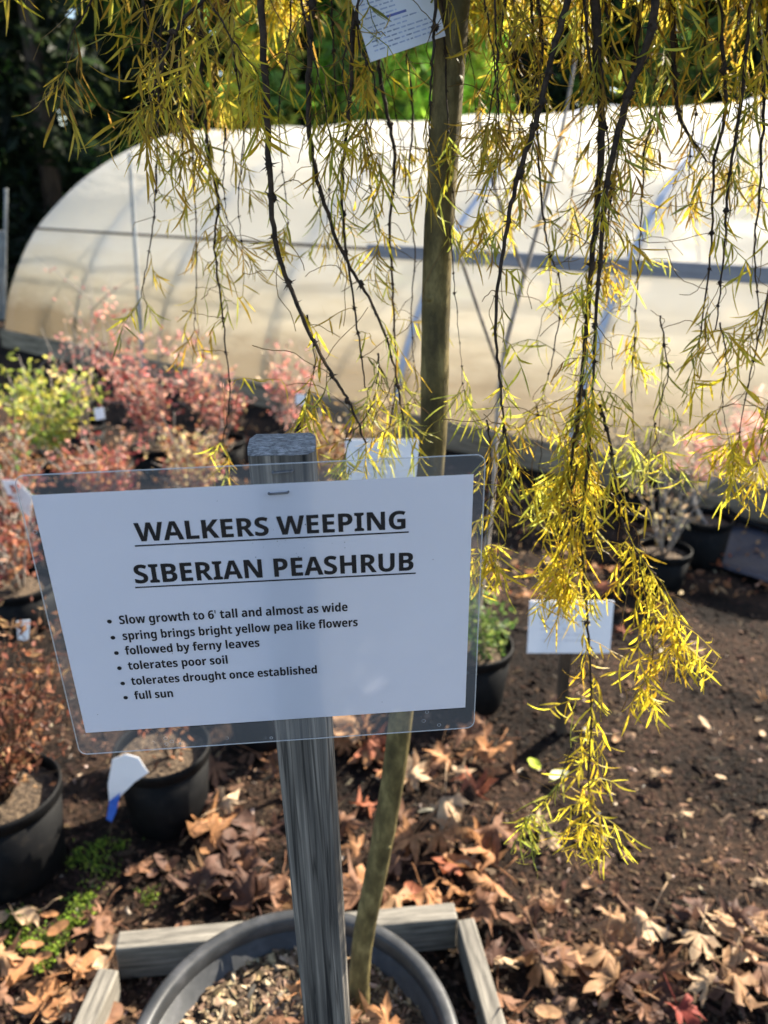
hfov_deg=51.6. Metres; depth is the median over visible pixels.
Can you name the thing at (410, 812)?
fallen leaf
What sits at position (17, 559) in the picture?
red shrub
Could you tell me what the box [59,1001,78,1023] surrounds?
fallen leaf
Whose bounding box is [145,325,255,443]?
red shrub
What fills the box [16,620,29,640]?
pot tag
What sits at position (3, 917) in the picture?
fallen leaf
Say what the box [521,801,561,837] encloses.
fallen leaf
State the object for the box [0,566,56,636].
nursery pot
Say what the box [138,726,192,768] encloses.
twiggy plant
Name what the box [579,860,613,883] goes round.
fallen leaf
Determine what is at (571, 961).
fallen leaf
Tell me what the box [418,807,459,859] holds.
fallen leaf
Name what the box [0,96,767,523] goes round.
greenhouse
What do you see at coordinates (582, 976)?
fallen leaf
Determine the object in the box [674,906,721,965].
fallen leaf
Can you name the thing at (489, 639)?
leafy plant
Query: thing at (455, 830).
fallen leaf
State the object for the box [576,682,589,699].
fallen leaf
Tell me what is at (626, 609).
fallen leaf
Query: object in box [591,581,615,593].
fallen leaf
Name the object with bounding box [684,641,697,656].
fallen leaf
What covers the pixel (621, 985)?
fallen leaf
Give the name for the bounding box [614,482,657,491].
potting soil
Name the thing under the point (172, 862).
fallen leaf
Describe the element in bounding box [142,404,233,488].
brown shrub
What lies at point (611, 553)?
fallen leaf
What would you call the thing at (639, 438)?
tan shrub
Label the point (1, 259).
fence post
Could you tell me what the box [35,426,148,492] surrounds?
red shrub
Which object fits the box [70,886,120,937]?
fallen leaf
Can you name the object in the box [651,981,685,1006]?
fallen leaf
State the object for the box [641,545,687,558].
potting soil
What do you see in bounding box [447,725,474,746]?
fallen leaf
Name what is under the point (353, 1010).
fallen leaf
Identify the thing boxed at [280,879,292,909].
fallen leaf
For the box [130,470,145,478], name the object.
fallen leaf
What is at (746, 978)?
fallen leaf
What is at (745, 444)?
pink shrub
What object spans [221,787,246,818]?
fallen leaf
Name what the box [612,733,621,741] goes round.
fallen leaf
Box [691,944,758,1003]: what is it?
fallen leaf
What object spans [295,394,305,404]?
pot tag
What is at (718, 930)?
fallen leaf
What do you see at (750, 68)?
conifer tree
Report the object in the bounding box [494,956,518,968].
fallen leaf
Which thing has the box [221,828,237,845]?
fallen leaf
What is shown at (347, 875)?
fallen leaf
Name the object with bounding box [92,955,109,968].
fallen leaf
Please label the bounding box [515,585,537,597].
fallen leaf
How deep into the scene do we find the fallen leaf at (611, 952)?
1.64 m
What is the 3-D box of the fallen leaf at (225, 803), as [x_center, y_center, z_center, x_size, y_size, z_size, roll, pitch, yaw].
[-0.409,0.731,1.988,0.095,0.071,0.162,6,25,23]
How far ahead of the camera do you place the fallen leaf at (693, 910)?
1.72 m
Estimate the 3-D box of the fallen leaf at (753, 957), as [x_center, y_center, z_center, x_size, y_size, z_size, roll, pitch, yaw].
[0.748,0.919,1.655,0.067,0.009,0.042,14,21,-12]
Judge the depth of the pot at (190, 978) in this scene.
1.31 m
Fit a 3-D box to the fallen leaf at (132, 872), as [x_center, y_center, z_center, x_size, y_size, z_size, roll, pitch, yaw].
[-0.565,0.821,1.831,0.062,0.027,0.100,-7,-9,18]
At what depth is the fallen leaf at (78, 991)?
1.56 m
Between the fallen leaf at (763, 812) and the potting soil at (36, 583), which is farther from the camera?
the potting soil at (36, 583)
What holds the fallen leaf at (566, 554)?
on the ground
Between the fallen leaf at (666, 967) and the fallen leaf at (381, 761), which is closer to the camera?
the fallen leaf at (666, 967)
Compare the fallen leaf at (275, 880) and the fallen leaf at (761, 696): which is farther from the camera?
the fallen leaf at (761, 696)
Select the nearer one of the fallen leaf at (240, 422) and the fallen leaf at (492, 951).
the fallen leaf at (492, 951)
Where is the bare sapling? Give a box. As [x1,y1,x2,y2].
[456,54,575,652]
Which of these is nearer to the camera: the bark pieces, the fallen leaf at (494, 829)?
the bark pieces
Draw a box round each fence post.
[0,230,3,319]
[2,189,7,319]
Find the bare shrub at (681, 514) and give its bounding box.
[614,439,725,555]
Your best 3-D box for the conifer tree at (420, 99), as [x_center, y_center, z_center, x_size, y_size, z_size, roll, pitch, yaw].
[0.408,-5.429,11.128,1.889,5.086,2.073,7,24,17]
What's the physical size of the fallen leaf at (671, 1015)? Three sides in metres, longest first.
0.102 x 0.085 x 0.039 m
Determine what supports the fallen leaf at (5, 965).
on the ground
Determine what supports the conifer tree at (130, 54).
on the ground
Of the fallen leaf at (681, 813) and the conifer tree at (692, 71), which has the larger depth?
the conifer tree at (692, 71)
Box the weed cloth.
[719,524,767,582]
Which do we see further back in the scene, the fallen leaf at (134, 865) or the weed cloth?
the weed cloth
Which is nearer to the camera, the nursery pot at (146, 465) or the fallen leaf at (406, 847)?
the fallen leaf at (406, 847)
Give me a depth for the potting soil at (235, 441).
4.51 m
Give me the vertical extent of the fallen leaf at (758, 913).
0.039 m
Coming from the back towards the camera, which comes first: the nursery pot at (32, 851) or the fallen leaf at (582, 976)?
the nursery pot at (32, 851)
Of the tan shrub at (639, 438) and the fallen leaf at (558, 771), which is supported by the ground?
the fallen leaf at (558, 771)
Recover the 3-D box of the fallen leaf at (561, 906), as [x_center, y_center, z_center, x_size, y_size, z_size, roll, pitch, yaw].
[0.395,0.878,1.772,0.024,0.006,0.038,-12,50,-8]
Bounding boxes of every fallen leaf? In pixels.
[0,911,8,922]
[0,928,9,941]
[0,930,23,978]
[0,956,40,987]
[0,974,29,1004]
[8,896,61,927]
[9,956,23,967]
[13,977,68,1023]
[17,980,76,1015]
[18,987,46,1023]
[21,940,43,948]
[35,950,51,960]
[35,962,63,998]
[40,910,58,917]
[41,975,57,993]
[41,1005,68,1022]
[42,949,105,979]
[47,920,68,935]
[47,945,88,976]
[48,968,87,1004]
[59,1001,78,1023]
[59,1015,75,1022]
[60,999,69,1010]
[62,990,85,1016]
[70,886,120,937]
[74,938,86,950]
[76,946,117,985]
[79,896,99,919]
[91,898,128,931]
[92,896,112,925]
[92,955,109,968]
[95,932,117,949]
[105,1001,123,1023]
[125,857,150,875]
[126,865,134,874]
[128,858,152,874]
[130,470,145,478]
[130,863,137,870]
[147,868,158,876]
[154,853,169,871]
[165,856,179,870]
[165,871,200,891]
[168,854,236,913]
[175,847,215,906]
[175,921,190,926]
[180,793,219,838]
[186,790,235,849]
[199,832,224,853]
[200,786,246,817]
[209,732,236,790]
[214,839,247,879]
[216,869,275,917]
[218,844,272,894]
[218,893,231,899]
[219,857,286,915]
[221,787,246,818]
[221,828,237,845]
[226,808,253,825]
[230,821,278,846]
[232,747,268,769]
[233,413,247,426]
[235,743,279,777]
[236,816,271,859]
[250,870,291,907]
[257,810,284,841]
[260,993,299,1023]
[271,850,289,901]
[277,980,301,1004]
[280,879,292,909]
[295,997,355,1023]
[332,714,388,747]
[334,735,359,755]
[338,794,356,820]
[339,714,379,736]
[339,807,367,840]
[341,832,368,864]
[342,847,362,909]
[344,848,365,881]
[347,722,383,767]
[350,863,364,895]
[350,1003,360,1016]
[351,1011,361,1023]
[352,714,386,759]
[353,1004,359,1023]
[355,785,377,817]
[358,989,405,1023]
[363,742,383,766]
[366,861,411,908]
[367,841,432,878]
[368,756,382,776]
[381,856,399,905]
[391,811,435,866]
[392,814,424,861]
[397,797,419,835]
[402,863,446,905]
[404,748,439,791]
[404,754,430,789]
[404,881,425,900]
[416,887,471,918]
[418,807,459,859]
[423,740,469,772]
[424,726,454,762]
[424,759,447,778]
[424,763,470,829]
[430,799,475,854]
[431,856,470,877]
[433,868,475,897]
[436,852,478,871]
[440,756,475,784]
[443,852,476,867]
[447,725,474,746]
[449,766,497,800]
[456,740,496,763]
[457,711,520,742]
[460,827,516,882]
[462,885,502,936]
[462,964,533,1018]
[464,803,500,856]
[465,857,517,907]
[468,784,534,865]
[472,765,507,779]
[475,726,515,772]
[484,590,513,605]
[484,931,517,967]
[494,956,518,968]
[500,912,523,924]
[502,987,530,1023]
[514,906,578,995]
[514,928,565,970]
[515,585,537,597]
[517,873,563,924]
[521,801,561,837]
[526,1016,549,1023]
[528,758,540,768]
[534,940,590,967]
[535,1004,561,1018]
[537,823,565,848]
[541,887,568,904]
[549,769,567,778]
[551,546,574,561]
[555,897,566,914]
[567,714,577,721]
[567,950,587,967]
[568,965,662,1005]
[572,905,619,969]
[575,967,611,999]
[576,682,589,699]
[576,939,659,1010]
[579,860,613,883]
[581,878,597,888]
[582,925,624,988]
[587,927,653,985]
[590,904,661,946]
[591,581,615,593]
[592,561,605,573]
[605,563,619,571]
[606,544,622,560]
[609,881,619,895]
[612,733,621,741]
[614,606,630,612]
[614,967,660,996]
[615,622,633,633]
[623,973,660,1020]
[625,512,640,529]
[625,882,675,945]
[627,969,672,1023]
[648,942,696,992]
[649,768,665,775]
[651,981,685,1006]
[651,983,694,1023]
[662,766,671,772]
[662,808,694,817]
[663,972,704,1023]
[665,903,699,925]
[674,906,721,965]
[677,896,721,923]
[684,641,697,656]
[686,640,707,657]
[686,963,734,1006]
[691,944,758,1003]
[697,907,767,952]
[699,716,709,727]
[700,936,767,1011]
[701,849,724,871]
[706,893,762,934]
[706,946,763,1023]
[709,554,724,566]
[713,910,757,926]
[718,907,763,957]
[720,937,767,996]
[723,930,767,964]
[726,902,767,926]
[730,944,757,961]
[745,893,767,934]
[745,916,767,930]
[750,868,767,886]
[753,687,767,702]
[753,809,767,817]
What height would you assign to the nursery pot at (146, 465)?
0.169 m
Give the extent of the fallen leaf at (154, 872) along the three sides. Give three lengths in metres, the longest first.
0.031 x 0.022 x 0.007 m
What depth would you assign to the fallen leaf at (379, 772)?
2.14 m
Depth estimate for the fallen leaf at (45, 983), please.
1.59 m
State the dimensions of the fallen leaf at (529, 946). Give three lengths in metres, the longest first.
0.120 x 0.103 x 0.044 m
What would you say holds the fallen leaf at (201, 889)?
on the fallen leaf at (209, 872)
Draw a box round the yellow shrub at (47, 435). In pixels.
[0,348,110,462]
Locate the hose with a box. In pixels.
[712,504,767,532]
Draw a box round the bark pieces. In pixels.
[177,946,422,1023]
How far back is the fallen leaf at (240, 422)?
5.26 m
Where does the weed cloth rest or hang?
on the ground
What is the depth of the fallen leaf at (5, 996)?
1.56 m
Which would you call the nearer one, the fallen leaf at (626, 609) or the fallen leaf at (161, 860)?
the fallen leaf at (161, 860)
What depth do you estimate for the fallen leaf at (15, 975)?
1.62 m
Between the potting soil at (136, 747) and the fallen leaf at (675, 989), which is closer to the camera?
the fallen leaf at (675, 989)
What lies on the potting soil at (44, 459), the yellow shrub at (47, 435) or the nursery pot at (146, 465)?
the yellow shrub at (47, 435)
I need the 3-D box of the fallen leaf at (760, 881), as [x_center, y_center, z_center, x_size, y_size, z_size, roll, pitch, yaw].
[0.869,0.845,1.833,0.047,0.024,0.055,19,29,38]
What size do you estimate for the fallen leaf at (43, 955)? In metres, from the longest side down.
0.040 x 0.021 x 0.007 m
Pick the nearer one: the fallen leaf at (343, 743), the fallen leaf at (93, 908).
the fallen leaf at (93, 908)
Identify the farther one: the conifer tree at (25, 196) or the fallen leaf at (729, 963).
the conifer tree at (25, 196)
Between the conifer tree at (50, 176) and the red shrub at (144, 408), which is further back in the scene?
the conifer tree at (50, 176)
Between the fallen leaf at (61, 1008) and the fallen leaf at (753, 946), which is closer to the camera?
the fallen leaf at (61, 1008)
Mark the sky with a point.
(72, 16)
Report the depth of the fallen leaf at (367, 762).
2.19 m
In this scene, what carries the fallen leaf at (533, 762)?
on the ground
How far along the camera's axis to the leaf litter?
3.46 m
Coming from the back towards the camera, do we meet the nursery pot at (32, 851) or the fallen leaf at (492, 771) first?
the fallen leaf at (492, 771)
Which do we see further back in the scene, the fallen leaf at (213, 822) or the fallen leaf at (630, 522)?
the fallen leaf at (630, 522)
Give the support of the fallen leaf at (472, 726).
on the ground
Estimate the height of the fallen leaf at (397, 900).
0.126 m
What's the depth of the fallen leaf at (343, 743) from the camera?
2.26 m
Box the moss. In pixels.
[0,831,160,974]
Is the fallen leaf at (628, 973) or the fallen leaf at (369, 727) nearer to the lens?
the fallen leaf at (628, 973)
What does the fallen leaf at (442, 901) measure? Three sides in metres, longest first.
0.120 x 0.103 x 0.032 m
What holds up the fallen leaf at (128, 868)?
on the ground
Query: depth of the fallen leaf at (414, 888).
1.82 m
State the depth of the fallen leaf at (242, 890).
1.76 m
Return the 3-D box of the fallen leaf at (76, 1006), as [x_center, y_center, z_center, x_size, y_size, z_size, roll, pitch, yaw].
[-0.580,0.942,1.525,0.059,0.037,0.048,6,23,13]
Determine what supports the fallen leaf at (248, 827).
on the ground
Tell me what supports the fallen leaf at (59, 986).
on the ground
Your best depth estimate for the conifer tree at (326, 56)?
11.59 m
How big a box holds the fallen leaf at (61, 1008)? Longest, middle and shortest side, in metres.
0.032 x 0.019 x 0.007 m
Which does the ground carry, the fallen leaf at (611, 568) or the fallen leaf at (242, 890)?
the fallen leaf at (611, 568)
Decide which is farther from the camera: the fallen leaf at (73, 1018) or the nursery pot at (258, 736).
the nursery pot at (258, 736)
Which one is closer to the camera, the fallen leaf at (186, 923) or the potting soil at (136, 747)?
the fallen leaf at (186, 923)
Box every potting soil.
[0,509,35,522]
[0,575,50,597]
[0,765,57,824]
[28,455,68,465]
[68,425,99,429]
[118,727,205,776]
[133,443,172,451]
[193,951,425,1023]
[203,438,241,445]
[467,631,508,663]
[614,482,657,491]
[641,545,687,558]
[686,515,729,525]
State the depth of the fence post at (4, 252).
9.14 m
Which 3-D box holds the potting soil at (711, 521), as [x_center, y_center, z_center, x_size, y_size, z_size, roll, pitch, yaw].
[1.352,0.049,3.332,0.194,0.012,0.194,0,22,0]
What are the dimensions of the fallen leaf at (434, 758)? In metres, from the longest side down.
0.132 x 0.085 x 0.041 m
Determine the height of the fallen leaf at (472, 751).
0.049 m
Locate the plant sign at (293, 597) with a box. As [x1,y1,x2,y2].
[31,433,473,1023]
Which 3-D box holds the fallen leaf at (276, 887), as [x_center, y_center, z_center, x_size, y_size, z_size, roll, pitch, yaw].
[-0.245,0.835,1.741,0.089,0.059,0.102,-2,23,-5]
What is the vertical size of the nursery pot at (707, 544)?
0.209 m
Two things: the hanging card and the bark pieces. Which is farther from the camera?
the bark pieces
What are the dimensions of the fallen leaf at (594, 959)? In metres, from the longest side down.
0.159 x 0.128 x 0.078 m
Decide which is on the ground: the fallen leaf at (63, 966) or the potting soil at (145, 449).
the fallen leaf at (63, 966)
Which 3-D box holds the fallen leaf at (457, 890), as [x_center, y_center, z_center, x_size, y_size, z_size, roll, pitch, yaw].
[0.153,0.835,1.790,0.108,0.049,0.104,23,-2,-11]
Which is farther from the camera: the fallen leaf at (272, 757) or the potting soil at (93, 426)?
the potting soil at (93, 426)
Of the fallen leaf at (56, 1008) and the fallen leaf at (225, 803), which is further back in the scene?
the fallen leaf at (225, 803)
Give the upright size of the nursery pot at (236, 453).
0.169 m
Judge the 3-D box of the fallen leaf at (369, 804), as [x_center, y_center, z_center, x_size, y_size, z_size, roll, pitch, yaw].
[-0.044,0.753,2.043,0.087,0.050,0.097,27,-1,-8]
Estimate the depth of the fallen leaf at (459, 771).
2.15 m
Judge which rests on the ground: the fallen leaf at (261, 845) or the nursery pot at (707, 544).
the fallen leaf at (261, 845)
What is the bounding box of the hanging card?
[351,0,445,61]
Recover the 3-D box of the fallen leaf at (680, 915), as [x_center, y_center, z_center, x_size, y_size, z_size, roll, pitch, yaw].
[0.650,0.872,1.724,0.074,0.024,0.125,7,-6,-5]
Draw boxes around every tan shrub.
[348,387,398,438]
[596,407,686,490]
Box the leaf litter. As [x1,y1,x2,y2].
[0,404,766,598]
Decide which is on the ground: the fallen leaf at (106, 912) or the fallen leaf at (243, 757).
the fallen leaf at (106, 912)
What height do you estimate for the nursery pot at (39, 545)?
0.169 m
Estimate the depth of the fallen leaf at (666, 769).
2.15 m
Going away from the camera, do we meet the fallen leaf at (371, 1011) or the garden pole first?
the fallen leaf at (371, 1011)
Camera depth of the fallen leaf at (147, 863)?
1.85 m
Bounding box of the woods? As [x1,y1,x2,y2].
[0,0,767,263]
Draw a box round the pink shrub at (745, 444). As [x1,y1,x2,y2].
[653,385,767,524]
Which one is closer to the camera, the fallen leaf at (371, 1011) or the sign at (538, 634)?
the fallen leaf at (371, 1011)
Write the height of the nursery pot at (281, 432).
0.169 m
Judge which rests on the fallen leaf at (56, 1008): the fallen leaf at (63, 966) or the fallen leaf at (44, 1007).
the fallen leaf at (44, 1007)
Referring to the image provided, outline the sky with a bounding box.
[58,1,638,124]
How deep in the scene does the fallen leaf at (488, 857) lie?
1.85 m
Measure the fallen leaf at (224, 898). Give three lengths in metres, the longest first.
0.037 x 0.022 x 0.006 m
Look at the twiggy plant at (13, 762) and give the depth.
1.74 m
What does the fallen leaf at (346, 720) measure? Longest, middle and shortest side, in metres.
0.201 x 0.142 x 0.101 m
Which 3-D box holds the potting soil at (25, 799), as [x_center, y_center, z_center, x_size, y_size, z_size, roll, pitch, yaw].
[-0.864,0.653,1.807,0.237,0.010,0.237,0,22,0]
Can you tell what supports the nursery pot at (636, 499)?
on the ground
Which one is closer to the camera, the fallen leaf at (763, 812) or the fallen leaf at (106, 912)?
the fallen leaf at (106, 912)
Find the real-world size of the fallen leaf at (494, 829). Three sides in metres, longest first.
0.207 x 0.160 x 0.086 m
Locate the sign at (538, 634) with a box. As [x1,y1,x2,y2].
[527,600,613,735]
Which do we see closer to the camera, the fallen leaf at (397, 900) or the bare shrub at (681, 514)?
the fallen leaf at (397, 900)
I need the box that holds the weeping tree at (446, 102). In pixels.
[0,0,767,1015]
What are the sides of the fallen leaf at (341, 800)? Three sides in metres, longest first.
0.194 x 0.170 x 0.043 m
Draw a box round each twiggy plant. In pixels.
[0,596,106,802]
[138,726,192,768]
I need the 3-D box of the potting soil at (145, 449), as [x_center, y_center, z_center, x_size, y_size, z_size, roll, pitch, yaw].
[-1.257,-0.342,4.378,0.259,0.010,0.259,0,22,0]
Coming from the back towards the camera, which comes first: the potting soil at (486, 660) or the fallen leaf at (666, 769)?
the potting soil at (486, 660)
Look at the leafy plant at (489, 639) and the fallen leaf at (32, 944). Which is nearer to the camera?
the fallen leaf at (32, 944)
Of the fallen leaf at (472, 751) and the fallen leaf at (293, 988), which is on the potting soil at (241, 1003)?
the fallen leaf at (293, 988)
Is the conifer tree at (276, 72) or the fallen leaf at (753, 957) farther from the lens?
the conifer tree at (276, 72)
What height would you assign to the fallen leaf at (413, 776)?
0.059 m
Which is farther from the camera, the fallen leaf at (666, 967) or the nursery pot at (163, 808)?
the nursery pot at (163, 808)
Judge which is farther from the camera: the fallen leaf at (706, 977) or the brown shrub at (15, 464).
the brown shrub at (15, 464)
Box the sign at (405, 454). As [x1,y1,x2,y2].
[345,439,418,479]
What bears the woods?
on the ground
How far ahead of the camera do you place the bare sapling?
2.04 m
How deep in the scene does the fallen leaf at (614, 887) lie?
1.82 m
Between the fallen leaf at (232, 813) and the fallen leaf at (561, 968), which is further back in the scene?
the fallen leaf at (232, 813)
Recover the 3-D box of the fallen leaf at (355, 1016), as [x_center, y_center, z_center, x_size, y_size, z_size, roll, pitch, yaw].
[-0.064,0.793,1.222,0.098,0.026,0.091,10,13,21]
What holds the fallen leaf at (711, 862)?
on the ground
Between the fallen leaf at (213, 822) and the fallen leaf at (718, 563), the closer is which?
the fallen leaf at (213, 822)
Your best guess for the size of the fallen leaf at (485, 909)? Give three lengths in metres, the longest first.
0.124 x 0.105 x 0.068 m
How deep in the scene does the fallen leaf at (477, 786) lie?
2.07 m
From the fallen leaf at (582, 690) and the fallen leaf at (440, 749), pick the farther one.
the fallen leaf at (582, 690)
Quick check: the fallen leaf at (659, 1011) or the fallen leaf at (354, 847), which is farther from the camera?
the fallen leaf at (354, 847)
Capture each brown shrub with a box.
[0,413,44,518]
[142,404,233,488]
[288,396,371,480]
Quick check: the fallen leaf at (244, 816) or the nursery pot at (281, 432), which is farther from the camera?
the nursery pot at (281, 432)
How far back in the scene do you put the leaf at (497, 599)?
3.08 m
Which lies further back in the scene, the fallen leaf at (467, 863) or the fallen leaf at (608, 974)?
the fallen leaf at (467, 863)
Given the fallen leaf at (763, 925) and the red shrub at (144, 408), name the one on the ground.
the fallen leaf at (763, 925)
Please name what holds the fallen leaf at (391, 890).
on the ground
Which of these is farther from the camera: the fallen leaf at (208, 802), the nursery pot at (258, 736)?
the nursery pot at (258, 736)
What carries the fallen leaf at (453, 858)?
on the fallen leaf at (467, 863)
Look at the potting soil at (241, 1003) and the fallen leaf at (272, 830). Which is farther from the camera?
the fallen leaf at (272, 830)
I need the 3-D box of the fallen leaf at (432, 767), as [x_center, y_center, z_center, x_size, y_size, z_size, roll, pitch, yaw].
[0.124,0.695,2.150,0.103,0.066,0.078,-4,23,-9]
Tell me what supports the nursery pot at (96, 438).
on the ground
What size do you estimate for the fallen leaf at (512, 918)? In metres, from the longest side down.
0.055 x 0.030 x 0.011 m
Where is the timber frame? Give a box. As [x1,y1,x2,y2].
[73,903,505,1023]
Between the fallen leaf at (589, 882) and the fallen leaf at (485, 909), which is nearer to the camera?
the fallen leaf at (485, 909)
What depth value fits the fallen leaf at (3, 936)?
1.70 m
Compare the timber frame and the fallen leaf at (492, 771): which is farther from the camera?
the fallen leaf at (492, 771)
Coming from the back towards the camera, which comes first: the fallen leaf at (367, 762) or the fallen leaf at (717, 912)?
the fallen leaf at (367, 762)
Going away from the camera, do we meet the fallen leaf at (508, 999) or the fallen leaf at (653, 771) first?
the fallen leaf at (508, 999)
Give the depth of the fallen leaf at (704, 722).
2.37 m
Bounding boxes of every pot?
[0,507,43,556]
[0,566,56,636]
[0,751,65,901]
[21,449,77,494]
[63,419,105,452]
[111,725,210,840]
[129,437,180,479]
[136,909,457,1023]
[199,433,245,473]
[231,720,276,760]
[273,431,305,433]
[447,626,513,716]
[610,476,661,523]
[637,537,692,590]
[680,507,734,569]
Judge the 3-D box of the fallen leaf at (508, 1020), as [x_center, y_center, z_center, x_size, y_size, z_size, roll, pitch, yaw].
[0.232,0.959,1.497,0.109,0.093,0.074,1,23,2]
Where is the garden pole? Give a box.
[128,153,145,384]
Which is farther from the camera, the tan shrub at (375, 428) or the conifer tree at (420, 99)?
the conifer tree at (420, 99)
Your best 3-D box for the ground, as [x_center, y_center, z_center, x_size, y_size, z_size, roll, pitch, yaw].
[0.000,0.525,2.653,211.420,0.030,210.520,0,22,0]
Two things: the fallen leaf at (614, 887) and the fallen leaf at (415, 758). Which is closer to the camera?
the fallen leaf at (614, 887)
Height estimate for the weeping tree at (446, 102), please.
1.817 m
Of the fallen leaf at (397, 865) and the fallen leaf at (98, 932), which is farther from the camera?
the fallen leaf at (397, 865)
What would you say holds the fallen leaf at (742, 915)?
on the fallen leaf at (733, 923)
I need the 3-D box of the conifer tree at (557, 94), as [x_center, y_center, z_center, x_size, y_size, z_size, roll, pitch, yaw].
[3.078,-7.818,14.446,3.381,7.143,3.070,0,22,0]
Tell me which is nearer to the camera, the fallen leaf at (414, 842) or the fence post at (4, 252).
the fallen leaf at (414, 842)
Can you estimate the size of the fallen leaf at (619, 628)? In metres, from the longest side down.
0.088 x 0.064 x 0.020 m
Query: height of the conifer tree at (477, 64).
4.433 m
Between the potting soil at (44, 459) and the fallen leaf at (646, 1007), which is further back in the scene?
the potting soil at (44, 459)
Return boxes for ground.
[0,263,767,1023]
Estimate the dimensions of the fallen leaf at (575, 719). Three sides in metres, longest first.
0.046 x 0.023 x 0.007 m
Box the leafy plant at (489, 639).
[468,584,517,661]
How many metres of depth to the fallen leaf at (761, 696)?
2.48 m
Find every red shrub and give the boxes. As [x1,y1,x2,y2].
[0,461,56,589]
[35,255,138,428]
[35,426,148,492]
[53,300,205,448]
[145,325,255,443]
[257,339,329,433]
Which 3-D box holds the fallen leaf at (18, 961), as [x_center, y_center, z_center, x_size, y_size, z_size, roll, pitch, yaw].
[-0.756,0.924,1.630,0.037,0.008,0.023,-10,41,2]
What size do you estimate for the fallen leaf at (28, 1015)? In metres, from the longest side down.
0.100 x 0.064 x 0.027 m
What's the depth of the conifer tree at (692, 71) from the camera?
14.09 m
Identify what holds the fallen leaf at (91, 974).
on the fallen leaf at (90, 957)
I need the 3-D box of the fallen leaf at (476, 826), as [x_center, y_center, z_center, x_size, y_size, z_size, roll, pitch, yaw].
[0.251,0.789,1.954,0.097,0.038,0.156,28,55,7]
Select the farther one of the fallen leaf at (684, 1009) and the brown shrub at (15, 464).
the brown shrub at (15, 464)
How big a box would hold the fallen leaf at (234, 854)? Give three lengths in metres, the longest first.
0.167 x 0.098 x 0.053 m
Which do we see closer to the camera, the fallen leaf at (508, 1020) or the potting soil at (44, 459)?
the fallen leaf at (508, 1020)
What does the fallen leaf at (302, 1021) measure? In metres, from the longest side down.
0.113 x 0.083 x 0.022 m
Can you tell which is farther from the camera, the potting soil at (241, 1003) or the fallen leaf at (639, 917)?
the fallen leaf at (639, 917)
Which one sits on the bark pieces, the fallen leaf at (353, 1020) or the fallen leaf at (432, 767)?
the fallen leaf at (353, 1020)
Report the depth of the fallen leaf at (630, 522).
3.70 m
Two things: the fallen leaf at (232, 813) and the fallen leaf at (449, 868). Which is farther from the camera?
the fallen leaf at (232, 813)
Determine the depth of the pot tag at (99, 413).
3.40 m
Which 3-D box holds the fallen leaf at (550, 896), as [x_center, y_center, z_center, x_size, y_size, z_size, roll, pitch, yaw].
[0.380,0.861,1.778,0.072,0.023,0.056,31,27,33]
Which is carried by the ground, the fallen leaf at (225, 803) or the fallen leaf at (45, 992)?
the fallen leaf at (45, 992)
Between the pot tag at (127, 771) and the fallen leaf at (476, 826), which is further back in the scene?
the fallen leaf at (476, 826)
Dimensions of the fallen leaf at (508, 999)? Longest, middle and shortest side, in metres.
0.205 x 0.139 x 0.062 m
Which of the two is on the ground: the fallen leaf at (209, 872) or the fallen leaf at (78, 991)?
the fallen leaf at (209, 872)
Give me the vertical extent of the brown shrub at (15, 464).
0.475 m
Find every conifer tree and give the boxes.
[0,0,129,293]
[0,173,47,289]
[98,0,225,155]
[210,0,306,130]
[311,0,402,126]
[370,41,433,121]
[462,0,520,114]
[510,0,617,114]
[627,0,750,107]
[734,13,767,99]
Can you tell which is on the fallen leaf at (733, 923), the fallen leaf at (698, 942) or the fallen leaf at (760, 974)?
the fallen leaf at (760, 974)
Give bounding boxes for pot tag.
[1,480,31,516]
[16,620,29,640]
[94,407,104,419]
[107,754,148,821]
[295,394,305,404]
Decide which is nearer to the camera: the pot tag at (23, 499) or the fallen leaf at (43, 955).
the fallen leaf at (43, 955)
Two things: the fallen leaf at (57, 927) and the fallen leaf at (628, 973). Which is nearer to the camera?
the fallen leaf at (628, 973)
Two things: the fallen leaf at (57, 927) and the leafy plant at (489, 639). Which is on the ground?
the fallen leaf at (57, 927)
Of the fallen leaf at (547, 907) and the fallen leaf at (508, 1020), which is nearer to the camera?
the fallen leaf at (508, 1020)
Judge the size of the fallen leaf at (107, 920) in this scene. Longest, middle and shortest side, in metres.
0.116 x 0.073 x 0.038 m
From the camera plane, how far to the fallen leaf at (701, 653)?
2.70 m
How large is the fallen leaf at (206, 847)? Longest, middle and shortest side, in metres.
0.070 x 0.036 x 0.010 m

